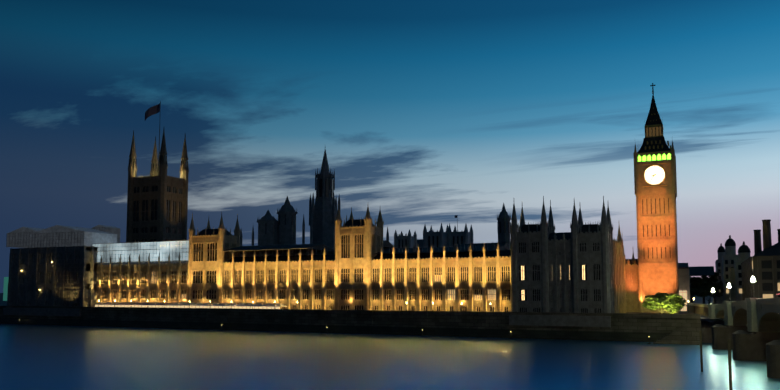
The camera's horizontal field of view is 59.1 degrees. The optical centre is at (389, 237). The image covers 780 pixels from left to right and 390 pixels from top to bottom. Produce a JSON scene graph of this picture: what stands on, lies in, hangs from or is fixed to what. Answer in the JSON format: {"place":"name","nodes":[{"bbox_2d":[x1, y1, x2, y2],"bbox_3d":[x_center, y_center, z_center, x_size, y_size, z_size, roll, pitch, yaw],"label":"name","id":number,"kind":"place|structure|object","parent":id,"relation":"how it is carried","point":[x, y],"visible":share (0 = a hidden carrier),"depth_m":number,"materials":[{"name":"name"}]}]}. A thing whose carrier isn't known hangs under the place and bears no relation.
{"place":"outdoors","nodes":[
{"label":"outdoors","id":0,"kind":"place"},
{"bbox_2d":[168,303,286,306],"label":"white terrace awnings","id":1,"kind":"object","parent":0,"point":[233,304],"visible":1,"depth_m":314.21,"materials":[{"name":"white fabric"}]},
{"bbox_2d":[240,252,333,256],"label":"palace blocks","id":2,"kind":"structure","parent":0,"point":[284,254],"depth_m":344.44,"materials":[{"name":"brown stone"}]},
{"bbox_2d":[0,293,723,318],"bbox_3d":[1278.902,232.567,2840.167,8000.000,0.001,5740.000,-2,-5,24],"label":"ground bank","id":3,"kind":"structure","parent":0,"point":[698,300],"depth_m":346.26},
{"bbox_2d":[95,302,170,305],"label":"pink terrace awnings","id":4,"kind":"object","parent":3,"relation":"on","point":[136,303],"visible":0.94,"depth_m":338.12,"materials":[{"name":"brown"}]},
{"bbox_2d":[95,305,279,308],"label":"terrace marquee front","id":5,"kind":"object","parent":3,"relation":"on","point":[239,307],"visible":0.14,"depth_m":321.96,"materials":[{"name":"beige fabric"}]},
{"bbox_2d":[3,196,614,326],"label":"stone palace pavilions","id":6,"kind":"object","parent":3,"relation":"on","point":[33,282],"visible":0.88,"depth_m":257.00,"materials":[{"name":"stone"}]},
{"bbox_2d":[6,227,686,306],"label":"scaffold tubes","id":7,"kind":"object","parent":3,"relation":"on","point":[79,263],"visible":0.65,"depth_m":351.75},
{"bbox_2d":[7,225,119,247],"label":"scaffold sheeting","id":8,"kind":"object","parent":7,"relation":"attached to","point":[95,235],"visible":0.48,"depth_m":368.16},
{"bbox_2d":[93,241,188,262],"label":"scaffolding sheeting","id":9,"kind":"object","parent":7,"relation":"on","point":[132,251],"visible":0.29,"depth_m":345.85,"materials":[{"name":"white plastic"}]},
{"bbox_2d":[96,204,638,312],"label":"palace facade","id":10,"kind":"structure","parent":3,"relation":"on","point":[625,295],"depth_m":300.34,"materials":[{"name":"stone"}]},
{"bbox_2d":[98,243,511,311],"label":"buttresses","id":11,"kind":"structure","parent":10,"relation":"attached to","point":[393,298],"depth_m":303.10,"materials":[{"name":"stone"}]},
{"bbox_2d":[102,219,779,275],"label":"palace roofs","id":12,"kind":"structure","parent":10,"relation":"on","point":[773,250],"depth_m":311.39,"materials":[{"name":"black metal"}]},
{"bbox_2d":[521,265,584,299],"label":"lit windows","id":13,"kind":"structure","parent":10,"relation":"attached to","point":[569,272],"depth_m":257.67,"materials":[{"name":"yellow"}]},
{"bbox_2d":[394,222,472,247],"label":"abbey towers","id":14,"kind":"structure","parent":3,"relation":"on","point":[445,239],"depth_m":593.70,"materials":[{"name":"stone"}]},
{"bbox_2d":[102,155,779,312],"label":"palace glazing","id":15,"kind":"structure","parent":3,"relation":"on","point":[766,275],"depth_m":300.69,"materials":[{"name":"glass"}]},
{"bbox_2d":[3,277,8,300],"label":"lit panel","id":16,"kind":"object","parent":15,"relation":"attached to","point":[5,290],"visible":0.57,"depth_m":372.38,"materials":[{"name":"teal glass"}]},
{"bbox_2d":[126,131,188,242],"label":"tower","id":17,"kind":"structure","parent":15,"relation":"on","point":[161,179],"depth_m":412.08,"materials":[{"name":"stone"}]},
{"bbox_2d":[240,149,510,249],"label":"towers","id":18,"kind":"structure","parent":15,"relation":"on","point":[323,210],"depth_m":366.05,"materials":[{"name":"stone"}]},
{"bbox_2d":[18,83,779,343],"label":"ironwork","id":19,"kind":"object","parent":15,"relation":"on","point":[652,85],"visible":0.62,"depth_m":305.65,"materials":[{"name":"grey metal"}]},
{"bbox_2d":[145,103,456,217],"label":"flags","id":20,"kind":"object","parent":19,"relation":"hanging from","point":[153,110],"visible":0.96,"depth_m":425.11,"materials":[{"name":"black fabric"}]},
{"bbox_2d":[21,270,693,304],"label":"terrace lamp globes","id":21,"kind":"object","parent":19,"relation":"on","point":[297,301],"visible":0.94,"depth_m":300.96,"materials":[{"name":"yellow"}]},
{"bbox_2d":[712,276,755,291],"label":"street lamps","id":22,"kind":"object","parent":19,"relation":"on","point":[752,280],"visible":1,"depth_m":206.62,"materials":[{"name":"white glass"}]},
{"bbox_2d":[152,261,779,299],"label":"dim lit windows","id":23,"kind":"structure","parent":15,"relation":"attached to","point":[490,297],"depth_m":273.23,"materials":[{"name":"brown"}]},
{"bbox_2d":[633,124,679,312],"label":"clock tower","id":24,"kind":"structure","parent":3,"relation":"on","point":[659,274],"depth_m":293.30,"materials":[{"name":"orange stone"}]},
{"bbox_2d":[646,127,660,136],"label":"belfry lantern","id":25,"kind":"object","parent":24,"relation":"attached to","point":[650,132],"visible":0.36,"depth_m":300.68,"materials":[{"name":"black metal"}]},
{"bbox_2d":[637,94,670,152],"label":"elizabeth tower roofs","id":26,"kind":"structure","parent":24,"relation":"on","point":[652,116],"depth_m":299.76,"materials":[{"name":"black metal"}]},
{"bbox_2d":[644,166,664,183],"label":"clock dials","id":27,"kind":"object","parent":24,"relation":"on","point":[654,180],"visible":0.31,"depth_m":294.87,"materials":[{"name":"white glass"}]},
{"bbox_2d":[645,166,663,182],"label":"clock markings","id":28,"kind":"object","parent":27,"relation":"attached to","point":[654,175],"visible":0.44,"depth_m":295.03,"materials":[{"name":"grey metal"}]},
{"bbox_2d":[638,153,670,161],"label":"belfry windows","id":29,"kind":"structure","parent":24,"relation":"on","point":[654,157],"depth_m":296.47,"materials":[{"name":"green"}]},
{"bbox_2d":[643,91,670,186],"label":"clock tower trim","id":30,"kind":"structure","parent":24,"relation":"attached to","point":[656,125],"depth_m":296.56,"materials":[{"name":"black metal"}]},
{"bbox_2d":[642,292,686,313],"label":"tree","id":31,"kind":"object","parent":3,"relation":"on","point":[675,302],"depth_m":250.79,"materials":[{"name":"green plant"}]},
{"bbox_2d":[690,286,695,296],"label":"tree","id":32,"kind":"object","parent":3,"relation":"on","point":[692,294],"visible":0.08,"depth_m":357.09,"materials":[{"name":"plant"}]},
{"bbox_2d":[690,277,709,302],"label":"building","id":33,"kind":"structure","parent":3,"relation":"on","point":[695,282],"depth_m":373.18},
{"bbox_2d":[693,272,722,303],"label":"tree","id":34,"kind":"object","parent":3,"relation":"on","point":[709,280],"depth_m":392.16,"materials":[{"name":"plant"}]},
{"bbox_2d":[693,284,724,303],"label":"tree","id":35,"kind":"object","parent":3,"relation":"on","point":[702,292],"depth_m":349.06,"materials":[{"name":"black plant"}]},
{"bbox_2d":[678,246,749,303],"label":"whitehall buildings","id":36,"kind":"structure","parent":3,"relation":"on","point":[729,255],"depth_m":369.99,"materials":[{"name":"black stone"}]},
{"bbox_2d":[741,221,779,299],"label":"building","id":37,"kind":"structure","parent":3,"relation":"on","point":[747,270],"depth_m":264.33,"materials":[{"name":"brown stone"}]},
{"bbox_2d":[0,324,779,389],"bbox_3d":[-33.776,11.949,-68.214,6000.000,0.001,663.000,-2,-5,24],"label":"river","id":38,"kind":"structure","parent":0,"point":[48,357],"depth_m":167.95,"materials":[{"name":"blue liquid"}]},
{"bbox_2d":[0,306,700,344],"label":"river wall","id":39,"kind":"structure","parent":38,"relation":"in","point":[682,329],"depth_m":277.51,"materials":[{"name":"stone"}]},
{"bbox_2d":[0,318,669,341],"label":"embankment base","id":40,"kind":"object","parent":39,"relation":"attached to","point":[574,335],"visible":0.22,"depth_m":280.82,"materials":[{"name":"black stone"}]},
{"bbox_2d":[699,330,731,389],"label":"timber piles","id":41,"kind":"object","parent":38,"relation":"in","point":[729,362],"visible":0.9,"depth_m":111.36,"materials":[{"name":"black wood"}]},
{"bbox_2d":[687,305,779,378],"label":"bridge piers","id":42,"kind":"structure","parent":38,"relation":"in","point":[746,345],"depth_m":172.74,"materials":[{"name":"black stone"}]},
{"bbox_2d":[687,298,779,331],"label":"bridge","id":43,"kind":"structure","parent":42,"relation":"on","point":[757,315],"depth_m":173.34,"materials":[{"name":"grey stone"}]},
{"bbox_2d":[0,0,779,292],"label":"sky","id":44,"kind":"structure","parent":0,"point":[428,113],"materials":[{"name":"blue"}]},
{"bbox_2d":[679,291,686,310],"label":"wall","id":45,"kind":"structure","parent":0,"point":[684,295],"depth_m":316.63,"materials":[{"name":"beige stone"}]}
]}

